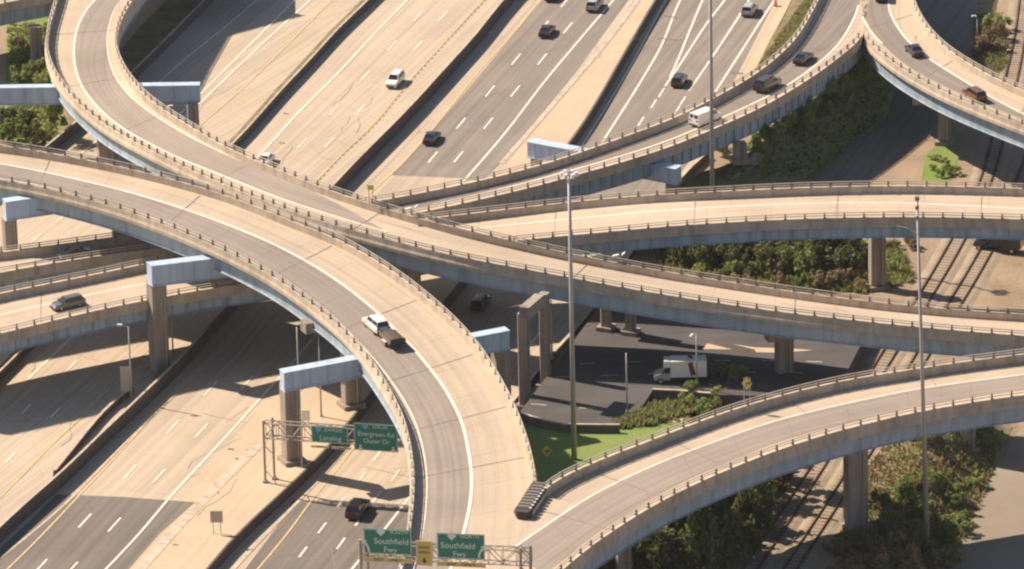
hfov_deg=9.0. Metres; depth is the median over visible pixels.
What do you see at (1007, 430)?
undergrowth
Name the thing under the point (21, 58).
shrub
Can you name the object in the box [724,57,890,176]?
rough grass
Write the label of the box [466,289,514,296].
pavement
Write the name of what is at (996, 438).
shrub
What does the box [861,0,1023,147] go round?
overpass ramp
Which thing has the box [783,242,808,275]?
shrub
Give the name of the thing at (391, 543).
sign gantry
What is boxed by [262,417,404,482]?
sign gantry
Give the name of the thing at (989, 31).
shrub
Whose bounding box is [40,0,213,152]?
barrier wall
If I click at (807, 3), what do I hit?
rough grass
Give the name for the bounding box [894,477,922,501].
shrub
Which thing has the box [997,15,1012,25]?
shrub
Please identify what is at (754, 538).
tree
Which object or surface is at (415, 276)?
bridge pier
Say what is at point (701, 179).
embankment
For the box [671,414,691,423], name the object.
shrub
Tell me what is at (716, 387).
shrub
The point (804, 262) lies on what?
shrub
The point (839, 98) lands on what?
shrub
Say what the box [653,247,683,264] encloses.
shrub
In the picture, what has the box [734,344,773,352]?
pavement
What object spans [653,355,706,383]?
box truck
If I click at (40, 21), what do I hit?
lawn
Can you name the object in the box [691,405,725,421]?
rough grass
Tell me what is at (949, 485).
shrub
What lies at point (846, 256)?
shrub
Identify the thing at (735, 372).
shrub
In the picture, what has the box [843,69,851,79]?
shrub
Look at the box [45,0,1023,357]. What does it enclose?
overpass ramp
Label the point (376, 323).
sport utility car
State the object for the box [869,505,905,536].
shrub
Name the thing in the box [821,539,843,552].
shrub
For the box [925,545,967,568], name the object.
shrub
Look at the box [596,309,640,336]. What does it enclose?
bridge pier
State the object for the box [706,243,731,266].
shrub
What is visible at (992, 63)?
rough grass
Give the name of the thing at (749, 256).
shrub
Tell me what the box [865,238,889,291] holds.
bridge pier
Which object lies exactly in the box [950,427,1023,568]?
road
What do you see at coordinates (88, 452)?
barrier wall
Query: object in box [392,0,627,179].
asphalt patch
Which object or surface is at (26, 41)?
rough grass
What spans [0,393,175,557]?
kerb strip
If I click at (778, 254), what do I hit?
shrub
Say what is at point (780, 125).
shrub
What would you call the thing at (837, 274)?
shrub
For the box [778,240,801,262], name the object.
shrub
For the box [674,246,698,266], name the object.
shrub
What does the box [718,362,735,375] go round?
shrub
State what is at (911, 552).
shrub
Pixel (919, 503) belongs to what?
shrub
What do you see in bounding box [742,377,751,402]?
road sign
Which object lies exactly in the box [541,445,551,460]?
road sign
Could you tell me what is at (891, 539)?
shrub
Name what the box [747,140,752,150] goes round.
shrub
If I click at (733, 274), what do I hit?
shrub
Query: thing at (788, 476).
shrub
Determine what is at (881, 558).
shrub
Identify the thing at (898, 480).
shrub
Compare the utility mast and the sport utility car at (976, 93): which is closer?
the utility mast
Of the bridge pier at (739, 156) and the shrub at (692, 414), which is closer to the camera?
the shrub at (692, 414)
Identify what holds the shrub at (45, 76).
on the lawn at (40, 21)
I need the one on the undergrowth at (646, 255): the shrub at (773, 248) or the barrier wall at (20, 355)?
the shrub at (773, 248)
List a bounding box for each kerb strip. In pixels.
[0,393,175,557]
[134,442,262,568]
[232,450,346,568]
[499,0,639,162]
[741,0,790,80]
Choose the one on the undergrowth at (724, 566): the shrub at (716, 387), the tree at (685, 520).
the tree at (685, 520)
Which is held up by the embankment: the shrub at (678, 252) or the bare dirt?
the bare dirt
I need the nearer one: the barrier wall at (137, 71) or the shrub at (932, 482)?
the shrub at (932, 482)
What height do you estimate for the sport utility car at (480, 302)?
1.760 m
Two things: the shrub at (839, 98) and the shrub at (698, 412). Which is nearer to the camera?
the shrub at (698, 412)
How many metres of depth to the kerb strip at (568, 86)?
1004.82 m
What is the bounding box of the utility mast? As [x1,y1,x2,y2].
[896,196,929,557]
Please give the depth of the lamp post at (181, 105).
967.89 m
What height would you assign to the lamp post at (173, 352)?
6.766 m
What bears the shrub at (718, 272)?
on the undergrowth at (646, 255)
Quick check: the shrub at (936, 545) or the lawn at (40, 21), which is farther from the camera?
the lawn at (40, 21)
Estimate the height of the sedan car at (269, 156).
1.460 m
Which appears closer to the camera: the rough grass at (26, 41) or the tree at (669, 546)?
the tree at (669, 546)
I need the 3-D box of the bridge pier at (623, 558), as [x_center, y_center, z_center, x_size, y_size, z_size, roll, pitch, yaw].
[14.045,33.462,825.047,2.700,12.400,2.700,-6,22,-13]
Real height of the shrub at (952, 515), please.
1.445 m
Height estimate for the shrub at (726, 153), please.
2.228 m
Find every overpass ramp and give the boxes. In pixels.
[0,0,53,25]
[0,0,868,291]
[0,140,536,568]
[0,180,1023,354]
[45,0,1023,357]
[499,348,1023,568]
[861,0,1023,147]
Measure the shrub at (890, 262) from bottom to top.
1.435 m
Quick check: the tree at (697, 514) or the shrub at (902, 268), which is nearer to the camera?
the tree at (697, 514)
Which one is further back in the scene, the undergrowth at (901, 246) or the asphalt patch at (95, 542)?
the undergrowth at (901, 246)
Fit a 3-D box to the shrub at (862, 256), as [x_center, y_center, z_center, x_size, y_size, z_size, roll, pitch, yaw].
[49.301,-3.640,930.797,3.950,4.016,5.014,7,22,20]
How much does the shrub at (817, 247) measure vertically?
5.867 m
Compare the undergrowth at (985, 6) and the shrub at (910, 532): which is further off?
the undergrowth at (985, 6)
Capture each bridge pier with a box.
[0,82,200,129]
[1,195,125,250]
[27,24,44,64]
[97,140,116,164]
[145,255,230,378]
[277,326,510,466]
[300,319,365,410]
[404,268,420,287]
[515,291,550,411]
[527,138,681,193]
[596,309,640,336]
[615,546,631,568]
[728,140,750,165]
[764,335,794,373]
[839,450,872,532]
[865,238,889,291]
[912,98,953,146]
[958,429,979,452]
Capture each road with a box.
[0,0,360,364]
[0,0,500,523]
[0,0,668,568]
[218,0,780,568]
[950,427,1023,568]
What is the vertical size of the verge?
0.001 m
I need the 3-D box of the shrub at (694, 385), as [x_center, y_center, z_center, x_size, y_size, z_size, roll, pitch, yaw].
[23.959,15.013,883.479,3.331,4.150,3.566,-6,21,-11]
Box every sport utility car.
[345,497,370,519]
[362,314,389,333]
[385,69,404,87]
[470,294,490,310]
[585,0,603,11]
[671,72,687,86]
[741,2,757,16]
[753,74,781,92]
[961,86,986,101]
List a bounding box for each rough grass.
[6,21,58,140]
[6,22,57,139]
[6,22,58,140]
[615,397,695,428]
[632,476,781,568]
[646,479,781,568]
[648,238,914,292]
[648,487,776,568]
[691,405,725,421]
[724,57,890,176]
[755,0,813,71]
[972,12,1008,77]
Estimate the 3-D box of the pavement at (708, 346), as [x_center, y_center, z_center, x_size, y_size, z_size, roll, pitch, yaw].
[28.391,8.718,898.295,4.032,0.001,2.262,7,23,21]
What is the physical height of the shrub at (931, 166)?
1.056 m
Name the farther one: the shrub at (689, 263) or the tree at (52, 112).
the tree at (52, 112)
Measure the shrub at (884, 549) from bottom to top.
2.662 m
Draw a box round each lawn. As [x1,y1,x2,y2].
[4,17,60,141]
[522,415,689,483]
[921,146,958,180]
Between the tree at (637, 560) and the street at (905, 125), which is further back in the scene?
the street at (905, 125)
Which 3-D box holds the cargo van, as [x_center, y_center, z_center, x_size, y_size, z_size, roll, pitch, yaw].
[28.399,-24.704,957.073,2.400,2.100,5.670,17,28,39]
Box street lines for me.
[537,360,820,408]
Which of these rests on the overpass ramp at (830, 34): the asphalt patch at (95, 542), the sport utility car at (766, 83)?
the sport utility car at (766, 83)
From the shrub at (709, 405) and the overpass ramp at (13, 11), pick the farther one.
the overpass ramp at (13, 11)
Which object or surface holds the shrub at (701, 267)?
on the undergrowth at (646, 255)
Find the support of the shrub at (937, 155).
on the lawn at (950, 153)
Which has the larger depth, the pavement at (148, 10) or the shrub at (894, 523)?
the pavement at (148, 10)
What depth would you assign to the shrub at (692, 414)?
877.06 m
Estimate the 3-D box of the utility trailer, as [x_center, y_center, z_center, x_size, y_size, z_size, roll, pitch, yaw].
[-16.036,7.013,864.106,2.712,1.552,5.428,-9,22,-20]
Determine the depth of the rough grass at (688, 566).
834.44 m
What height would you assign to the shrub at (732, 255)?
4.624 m
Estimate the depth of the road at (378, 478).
887.03 m
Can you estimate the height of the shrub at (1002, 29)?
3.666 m
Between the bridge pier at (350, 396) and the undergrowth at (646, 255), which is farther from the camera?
the undergrowth at (646, 255)
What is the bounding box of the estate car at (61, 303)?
[49,293,85,310]
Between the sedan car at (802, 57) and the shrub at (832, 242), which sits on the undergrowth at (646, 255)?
the shrub at (832, 242)
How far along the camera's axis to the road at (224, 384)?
891.28 m
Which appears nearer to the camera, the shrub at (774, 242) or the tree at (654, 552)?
the tree at (654, 552)
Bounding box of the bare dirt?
[715,152,764,179]
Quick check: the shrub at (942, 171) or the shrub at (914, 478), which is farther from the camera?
the shrub at (942, 171)
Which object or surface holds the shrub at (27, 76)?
on the lawn at (40, 21)
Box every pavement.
[119,0,165,50]
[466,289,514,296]
[664,416,682,421]
[702,343,728,348]
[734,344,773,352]
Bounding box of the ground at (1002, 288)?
[518,0,1023,568]
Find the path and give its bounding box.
[0,25,6,109]
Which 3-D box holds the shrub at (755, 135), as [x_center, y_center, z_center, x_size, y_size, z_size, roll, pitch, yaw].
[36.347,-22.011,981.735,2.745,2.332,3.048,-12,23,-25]
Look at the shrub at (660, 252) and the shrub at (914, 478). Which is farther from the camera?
the shrub at (660, 252)
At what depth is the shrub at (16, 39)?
1026.95 m
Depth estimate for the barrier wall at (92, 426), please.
875.53 m
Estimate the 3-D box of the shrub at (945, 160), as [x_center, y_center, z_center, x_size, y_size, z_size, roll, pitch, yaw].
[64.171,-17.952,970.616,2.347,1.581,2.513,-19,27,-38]
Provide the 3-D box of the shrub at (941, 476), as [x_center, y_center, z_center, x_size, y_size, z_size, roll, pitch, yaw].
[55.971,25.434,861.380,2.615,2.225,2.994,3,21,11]
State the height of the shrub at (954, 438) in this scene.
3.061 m
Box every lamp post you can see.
[116,324,132,402]
[168,105,188,123]
[171,316,174,354]
[296,327,301,421]
[299,388,306,467]
[318,333,322,416]
[550,299,553,358]
[626,353,628,412]
[689,333,697,380]
[971,15,977,35]
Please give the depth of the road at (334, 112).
978.93 m
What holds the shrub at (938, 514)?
on the undergrowth at (1007, 430)
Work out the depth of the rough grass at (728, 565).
833.82 m
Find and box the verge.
[758,0,806,64]
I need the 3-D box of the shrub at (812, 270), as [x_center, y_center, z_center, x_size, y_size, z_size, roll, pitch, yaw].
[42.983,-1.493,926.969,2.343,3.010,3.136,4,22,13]
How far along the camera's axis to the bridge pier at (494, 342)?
862.17 m
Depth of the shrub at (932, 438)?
868.67 m
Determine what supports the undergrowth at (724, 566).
on the ground at (1002, 288)
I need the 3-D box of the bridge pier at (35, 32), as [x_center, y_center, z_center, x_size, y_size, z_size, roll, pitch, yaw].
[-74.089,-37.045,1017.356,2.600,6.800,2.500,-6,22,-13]
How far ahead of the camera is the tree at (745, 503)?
841.37 m
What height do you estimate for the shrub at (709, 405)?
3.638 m
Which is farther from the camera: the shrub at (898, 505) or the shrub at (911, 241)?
the shrub at (911, 241)
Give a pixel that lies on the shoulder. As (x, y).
(200, 540)
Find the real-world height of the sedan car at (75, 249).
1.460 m
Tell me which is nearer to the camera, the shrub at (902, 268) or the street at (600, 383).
the street at (600, 383)
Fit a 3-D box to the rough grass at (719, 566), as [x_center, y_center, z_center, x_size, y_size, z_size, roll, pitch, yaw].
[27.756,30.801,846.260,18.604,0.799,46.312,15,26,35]
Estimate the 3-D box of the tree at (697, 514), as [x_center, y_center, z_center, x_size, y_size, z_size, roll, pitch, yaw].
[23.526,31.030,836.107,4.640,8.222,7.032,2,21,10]
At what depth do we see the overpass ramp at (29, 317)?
906.71 m
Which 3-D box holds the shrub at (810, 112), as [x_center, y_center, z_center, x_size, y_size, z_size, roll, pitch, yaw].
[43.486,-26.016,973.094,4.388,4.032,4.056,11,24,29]
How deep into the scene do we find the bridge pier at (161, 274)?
891.77 m
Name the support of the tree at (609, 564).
on the undergrowth at (724, 566)
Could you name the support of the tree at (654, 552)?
on the undergrowth at (724, 566)
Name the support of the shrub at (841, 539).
on the ground at (1002, 288)
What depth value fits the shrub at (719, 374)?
887.33 m
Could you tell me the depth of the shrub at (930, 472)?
859.98 m
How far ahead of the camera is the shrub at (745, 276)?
924.06 m
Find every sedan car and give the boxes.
[57,245,92,259]
[256,152,274,163]
[422,131,440,144]
[538,24,555,36]
[793,51,813,64]
[904,44,924,56]
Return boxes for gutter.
[346,1,534,196]
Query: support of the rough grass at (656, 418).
on the lawn at (558, 444)
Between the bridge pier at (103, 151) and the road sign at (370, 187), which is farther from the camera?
the bridge pier at (103, 151)
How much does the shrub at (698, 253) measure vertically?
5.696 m
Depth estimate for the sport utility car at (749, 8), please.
1036.99 m
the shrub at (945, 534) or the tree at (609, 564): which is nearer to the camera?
the tree at (609, 564)
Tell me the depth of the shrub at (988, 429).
879.68 m
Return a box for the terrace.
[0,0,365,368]
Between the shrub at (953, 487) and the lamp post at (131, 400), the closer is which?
the shrub at (953, 487)
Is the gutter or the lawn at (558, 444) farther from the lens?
the gutter
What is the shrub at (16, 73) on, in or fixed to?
on the lawn at (40, 21)
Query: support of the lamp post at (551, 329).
on the street at (600, 383)
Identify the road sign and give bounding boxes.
[120,367,132,401]
[210,511,222,532]
[301,410,309,425]
[367,185,373,204]
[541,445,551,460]
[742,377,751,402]
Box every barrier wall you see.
[0,0,375,380]
[0,0,513,542]
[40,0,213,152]
[53,386,133,476]
[513,153,709,403]
[520,412,619,432]
[652,388,710,401]
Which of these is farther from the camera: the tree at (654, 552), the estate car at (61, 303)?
the estate car at (61, 303)
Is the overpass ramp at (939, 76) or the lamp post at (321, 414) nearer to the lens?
the lamp post at (321, 414)
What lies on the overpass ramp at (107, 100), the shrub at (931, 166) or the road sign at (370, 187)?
the road sign at (370, 187)
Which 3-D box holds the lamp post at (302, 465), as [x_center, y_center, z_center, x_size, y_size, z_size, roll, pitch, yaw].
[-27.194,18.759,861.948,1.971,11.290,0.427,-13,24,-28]
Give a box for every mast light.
[559,169,578,459]
[709,0,714,190]
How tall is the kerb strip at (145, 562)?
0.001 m
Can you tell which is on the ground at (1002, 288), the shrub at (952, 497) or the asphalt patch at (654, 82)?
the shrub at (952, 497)
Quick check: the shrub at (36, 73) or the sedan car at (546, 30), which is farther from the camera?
the sedan car at (546, 30)
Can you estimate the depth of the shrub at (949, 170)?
967.43 m
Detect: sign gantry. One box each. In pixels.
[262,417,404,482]
[358,527,532,568]
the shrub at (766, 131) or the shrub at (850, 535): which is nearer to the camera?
the shrub at (850, 535)
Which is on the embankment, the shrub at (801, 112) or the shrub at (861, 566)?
the shrub at (801, 112)
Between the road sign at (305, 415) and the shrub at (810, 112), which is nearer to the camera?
the road sign at (305, 415)
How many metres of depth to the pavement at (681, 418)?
875.53 m
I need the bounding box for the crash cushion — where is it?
[514,482,546,518]
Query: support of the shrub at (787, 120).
on the embankment
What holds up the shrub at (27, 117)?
on the lawn at (40, 21)
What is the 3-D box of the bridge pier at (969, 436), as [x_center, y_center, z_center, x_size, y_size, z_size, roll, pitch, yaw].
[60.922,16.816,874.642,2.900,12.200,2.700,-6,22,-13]
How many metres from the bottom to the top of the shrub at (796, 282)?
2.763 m
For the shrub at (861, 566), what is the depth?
829.98 m
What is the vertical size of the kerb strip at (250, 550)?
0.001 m
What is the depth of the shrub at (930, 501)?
854.19 m
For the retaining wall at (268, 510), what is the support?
on the ground at (1002, 288)
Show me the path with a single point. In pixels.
(3, 41)
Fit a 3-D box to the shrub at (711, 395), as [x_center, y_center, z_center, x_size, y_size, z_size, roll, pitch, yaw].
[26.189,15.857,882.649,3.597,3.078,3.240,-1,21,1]
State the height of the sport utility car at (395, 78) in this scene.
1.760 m
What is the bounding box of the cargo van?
[688,106,722,126]
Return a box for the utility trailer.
[379,329,405,346]
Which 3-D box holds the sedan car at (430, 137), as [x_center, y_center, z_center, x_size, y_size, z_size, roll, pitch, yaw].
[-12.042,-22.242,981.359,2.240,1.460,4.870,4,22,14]
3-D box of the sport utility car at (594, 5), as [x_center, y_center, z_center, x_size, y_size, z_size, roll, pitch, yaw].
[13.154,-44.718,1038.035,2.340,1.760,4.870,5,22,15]
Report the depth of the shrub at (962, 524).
852.54 m
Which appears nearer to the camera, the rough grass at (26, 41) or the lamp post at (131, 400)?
the lamp post at (131, 400)
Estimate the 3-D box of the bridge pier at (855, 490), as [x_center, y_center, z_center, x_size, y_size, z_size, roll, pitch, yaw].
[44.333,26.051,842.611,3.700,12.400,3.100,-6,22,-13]
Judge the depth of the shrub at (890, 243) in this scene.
938.83 m
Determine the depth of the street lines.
892.94 m
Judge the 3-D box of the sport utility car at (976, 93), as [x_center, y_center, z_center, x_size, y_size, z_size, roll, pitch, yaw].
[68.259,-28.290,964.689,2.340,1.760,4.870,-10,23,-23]
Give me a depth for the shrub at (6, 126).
983.52 m
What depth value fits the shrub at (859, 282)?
924.05 m
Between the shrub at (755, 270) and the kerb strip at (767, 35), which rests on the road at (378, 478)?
the kerb strip at (767, 35)
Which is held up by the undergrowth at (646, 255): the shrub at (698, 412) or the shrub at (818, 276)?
the shrub at (818, 276)
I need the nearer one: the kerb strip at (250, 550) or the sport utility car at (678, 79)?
the kerb strip at (250, 550)
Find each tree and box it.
[29,105,67,138]
[598,544,634,568]
[632,529,669,568]
[632,549,648,568]
[645,535,682,568]
[647,525,688,568]
[669,516,686,534]
[672,518,685,533]
[678,506,710,537]
[683,517,705,560]
[684,511,726,568]
[705,500,752,561]
[710,499,765,552]
[717,495,735,509]
[730,479,781,533]
[734,483,773,520]
[763,480,769,494]
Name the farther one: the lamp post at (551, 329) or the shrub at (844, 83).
the shrub at (844, 83)
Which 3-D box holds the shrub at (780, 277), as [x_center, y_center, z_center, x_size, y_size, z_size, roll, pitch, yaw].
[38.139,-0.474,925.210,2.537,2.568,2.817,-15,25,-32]
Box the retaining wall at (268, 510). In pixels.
[206,0,661,568]
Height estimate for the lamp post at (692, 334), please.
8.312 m
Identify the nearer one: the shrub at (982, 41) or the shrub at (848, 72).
the shrub at (848, 72)
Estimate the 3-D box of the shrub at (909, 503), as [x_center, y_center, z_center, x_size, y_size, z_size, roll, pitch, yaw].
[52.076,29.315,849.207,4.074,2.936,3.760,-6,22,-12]
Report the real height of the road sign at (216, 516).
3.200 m
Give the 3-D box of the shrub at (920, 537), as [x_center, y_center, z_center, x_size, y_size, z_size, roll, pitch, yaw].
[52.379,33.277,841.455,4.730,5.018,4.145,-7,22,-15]
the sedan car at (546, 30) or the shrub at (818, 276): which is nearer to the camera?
the shrub at (818, 276)
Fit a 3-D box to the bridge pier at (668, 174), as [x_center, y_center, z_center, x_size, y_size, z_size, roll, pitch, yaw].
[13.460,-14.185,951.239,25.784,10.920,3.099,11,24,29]
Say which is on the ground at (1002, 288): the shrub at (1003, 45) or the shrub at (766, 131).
the shrub at (1003, 45)
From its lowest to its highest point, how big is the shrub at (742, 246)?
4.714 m
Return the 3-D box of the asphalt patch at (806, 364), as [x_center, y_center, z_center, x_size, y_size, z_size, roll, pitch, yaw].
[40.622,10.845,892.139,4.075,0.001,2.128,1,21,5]
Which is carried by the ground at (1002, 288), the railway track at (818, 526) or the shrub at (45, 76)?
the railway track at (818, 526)
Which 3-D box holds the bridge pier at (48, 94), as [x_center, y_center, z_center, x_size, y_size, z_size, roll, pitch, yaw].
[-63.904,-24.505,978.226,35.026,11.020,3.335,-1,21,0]
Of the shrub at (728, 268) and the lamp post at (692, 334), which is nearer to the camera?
the lamp post at (692, 334)
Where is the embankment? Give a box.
[662,46,895,193]
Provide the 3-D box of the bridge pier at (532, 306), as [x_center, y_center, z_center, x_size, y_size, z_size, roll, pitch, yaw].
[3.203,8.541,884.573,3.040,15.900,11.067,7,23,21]
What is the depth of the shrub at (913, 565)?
835.77 m
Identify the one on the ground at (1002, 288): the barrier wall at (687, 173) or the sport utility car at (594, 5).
the barrier wall at (687, 173)
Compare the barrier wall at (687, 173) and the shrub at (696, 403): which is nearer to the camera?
the shrub at (696, 403)
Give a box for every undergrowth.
[632,490,780,568]
[637,240,867,296]
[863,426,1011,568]
[886,244,913,283]
[971,0,995,63]
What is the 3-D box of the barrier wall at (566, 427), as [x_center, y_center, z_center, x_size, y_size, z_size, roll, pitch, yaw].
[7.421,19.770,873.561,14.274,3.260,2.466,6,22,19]
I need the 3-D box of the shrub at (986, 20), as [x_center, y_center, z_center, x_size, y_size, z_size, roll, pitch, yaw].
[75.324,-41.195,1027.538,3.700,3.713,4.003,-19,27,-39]
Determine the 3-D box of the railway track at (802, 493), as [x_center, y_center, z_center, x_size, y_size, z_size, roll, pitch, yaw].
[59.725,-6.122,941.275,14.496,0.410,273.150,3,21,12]
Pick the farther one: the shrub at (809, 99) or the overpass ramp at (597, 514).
the shrub at (809, 99)
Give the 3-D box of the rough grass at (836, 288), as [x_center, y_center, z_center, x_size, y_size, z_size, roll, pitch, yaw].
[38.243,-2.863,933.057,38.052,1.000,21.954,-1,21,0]
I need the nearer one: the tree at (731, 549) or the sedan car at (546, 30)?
the tree at (731, 549)
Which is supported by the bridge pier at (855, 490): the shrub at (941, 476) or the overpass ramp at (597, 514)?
the overpass ramp at (597, 514)
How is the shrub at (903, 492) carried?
on the ground at (1002, 288)
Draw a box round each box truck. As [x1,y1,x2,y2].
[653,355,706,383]
[973,239,1023,253]
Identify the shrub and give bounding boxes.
[0,105,21,129]
[0,117,23,142]
[9,36,24,45]
[9,65,23,82]
[9,108,38,126]
[15,54,28,62]
[16,124,45,147]
[21,64,31,83]
[28,56,46,73]
[31,70,43,83]
[32,67,51,83]
[41,26,46,32]
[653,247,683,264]
[659,246,695,262]
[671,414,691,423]
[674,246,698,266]
[677,391,695,407]
[678,406,694,417]
[682,380,701,392]
[686,244,724,271]
[688,370,713,379]
[691,262,711,277]
[693,400,702,410]
[694,405,706,419]
[696,389,716,407]
[699,396,722,415]
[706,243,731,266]
[710,384,727,390]
[711,268,724,279]
[712,365,726,381]
[716,146,729,157]
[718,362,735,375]
[721,259,744,276]
[721,272,739,281]
[724,245,752,271]
[727,364,748,381]
[731,241,759,256]
[738,259,759,275]
[739,241,775,262]
[740,273,754,284]
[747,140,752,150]
[750,131,763,141]
[751,137,768,149]
[751,245,780,271]
[752,241,795,276]
[758,123,779,146]
[760,240,795,248]
[763,240,786,254]
[768,118,786,134]
[770,271,791,288]
[775,478,788,491]
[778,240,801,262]
[780,110,797,127]
[781,473,793,482]
[782,245,827,278]
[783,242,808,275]
[783,267,803,280]
[790,104,809,132]
[790,272,818,291]
[794,239,821,264]
[796,97,817,122]
[796,239,836,267]
[805,96,819,110]
[807,269,833,288]
[808,265,822,275]
[819,239,843,255]
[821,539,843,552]
[822,75,843,97]
[822,94,843,113]
[824,268,845,286]
[833,238,867,276]
[833,529,856,543]
[834,536,849,546]
[835,74,855,101]
[835,238,863,254]
[839,267,859,282]
[839,563,865,568]
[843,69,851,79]
[848,245,867,272]
[851,277,866,287]
[852,55,868,75]
[868,487,894,508]
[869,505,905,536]
[870,552,888,568]
[872,545,890,563]
[878,498,905,516]
[886,239,900,249]
[886,258,896,267]
[887,530,906,546]
[889,543,920,568]
[890,251,908,261]
[893,475,918,495]
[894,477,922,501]
[895,489,912,497]
[899,264,911,274]
[900,554,924,568]
[902,470,916,487]
[902,497,923,520]
[903,238,916,250]
[904,522,939,561]
[905,530,930,554]
[910,495,923,510]
[916,498,933,508]
[917,436,935,445]
[919,466,937,479]
[919,538,958,567]
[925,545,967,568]
[927,154,941,158]
[928,475,941,489]
[929,164,936,170]
[930,518,957,545]
[934,168,945,176]
[934,470,945,481]
[935,512,951,523]
[938,157,950,168]
[941,481,960,493]
[942,432,962,442]
[942,512,963,523]
[944,491,965,507]
[945,479,959,493]
[945,515,975,533]
[946,165,961,175]
[954,508,969,520]
[964,475,989,488]
[970,34,989,54]
[975,430,991,445]
[976,426,992,433]
[978,427,1002,445]
[980,11,1002,29]
[982,25,997,44]
[984,41,1009,49]
[993,18,1008,38]
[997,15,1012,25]
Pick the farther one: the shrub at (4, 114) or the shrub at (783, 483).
the shrub at (4, 114)
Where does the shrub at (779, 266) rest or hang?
on the undergrowth at (646, 255)
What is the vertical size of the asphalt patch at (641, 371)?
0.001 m
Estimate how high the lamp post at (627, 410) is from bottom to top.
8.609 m
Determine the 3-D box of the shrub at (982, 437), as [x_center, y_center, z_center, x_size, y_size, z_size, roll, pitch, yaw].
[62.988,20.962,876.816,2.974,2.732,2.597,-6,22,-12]
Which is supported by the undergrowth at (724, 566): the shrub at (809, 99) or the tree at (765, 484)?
the tree at (765, 484)
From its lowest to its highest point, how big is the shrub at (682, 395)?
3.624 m
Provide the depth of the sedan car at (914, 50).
982.87 m
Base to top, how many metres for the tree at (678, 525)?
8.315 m
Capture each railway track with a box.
[735,0,1023,568]
[771,146,1023,568]
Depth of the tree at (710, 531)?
830.50 m
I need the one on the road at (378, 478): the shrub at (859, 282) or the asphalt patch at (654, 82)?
the asphalt patch at (654, 82)
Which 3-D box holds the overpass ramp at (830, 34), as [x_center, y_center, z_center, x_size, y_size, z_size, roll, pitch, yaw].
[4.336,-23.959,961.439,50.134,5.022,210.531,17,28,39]
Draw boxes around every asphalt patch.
[0,494,194,568]
[246,500,408,568]
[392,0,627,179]
[566,0,772,201]
[635,369,648,374]
[794,361,824,366]
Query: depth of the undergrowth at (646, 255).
934.30 m
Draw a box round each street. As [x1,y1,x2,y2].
[519,308,866,423]
[805,0,976,186]
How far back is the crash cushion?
814.92 m
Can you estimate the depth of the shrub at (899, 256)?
934.32 m
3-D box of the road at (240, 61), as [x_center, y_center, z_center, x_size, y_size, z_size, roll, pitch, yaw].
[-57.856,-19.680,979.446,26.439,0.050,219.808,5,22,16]
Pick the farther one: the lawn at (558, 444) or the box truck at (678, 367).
the box truck at (678, 367)
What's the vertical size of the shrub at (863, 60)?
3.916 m
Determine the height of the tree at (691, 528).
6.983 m
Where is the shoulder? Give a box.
[130,0,653,568]
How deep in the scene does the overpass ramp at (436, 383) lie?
873.70 m
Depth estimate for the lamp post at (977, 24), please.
1019.64 m
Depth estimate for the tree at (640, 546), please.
829.55 m
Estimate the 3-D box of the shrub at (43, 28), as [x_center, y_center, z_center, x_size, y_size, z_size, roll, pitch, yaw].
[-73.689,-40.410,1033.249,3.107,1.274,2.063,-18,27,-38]
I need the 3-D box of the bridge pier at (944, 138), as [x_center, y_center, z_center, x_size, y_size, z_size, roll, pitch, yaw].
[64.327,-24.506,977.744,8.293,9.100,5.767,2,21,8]
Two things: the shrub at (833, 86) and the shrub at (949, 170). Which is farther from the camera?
the shrub at (833, 86)
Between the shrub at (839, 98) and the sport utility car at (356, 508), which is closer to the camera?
the sport utility car at (356, 508)
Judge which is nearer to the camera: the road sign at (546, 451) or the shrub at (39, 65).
the road sign at (546, 451)

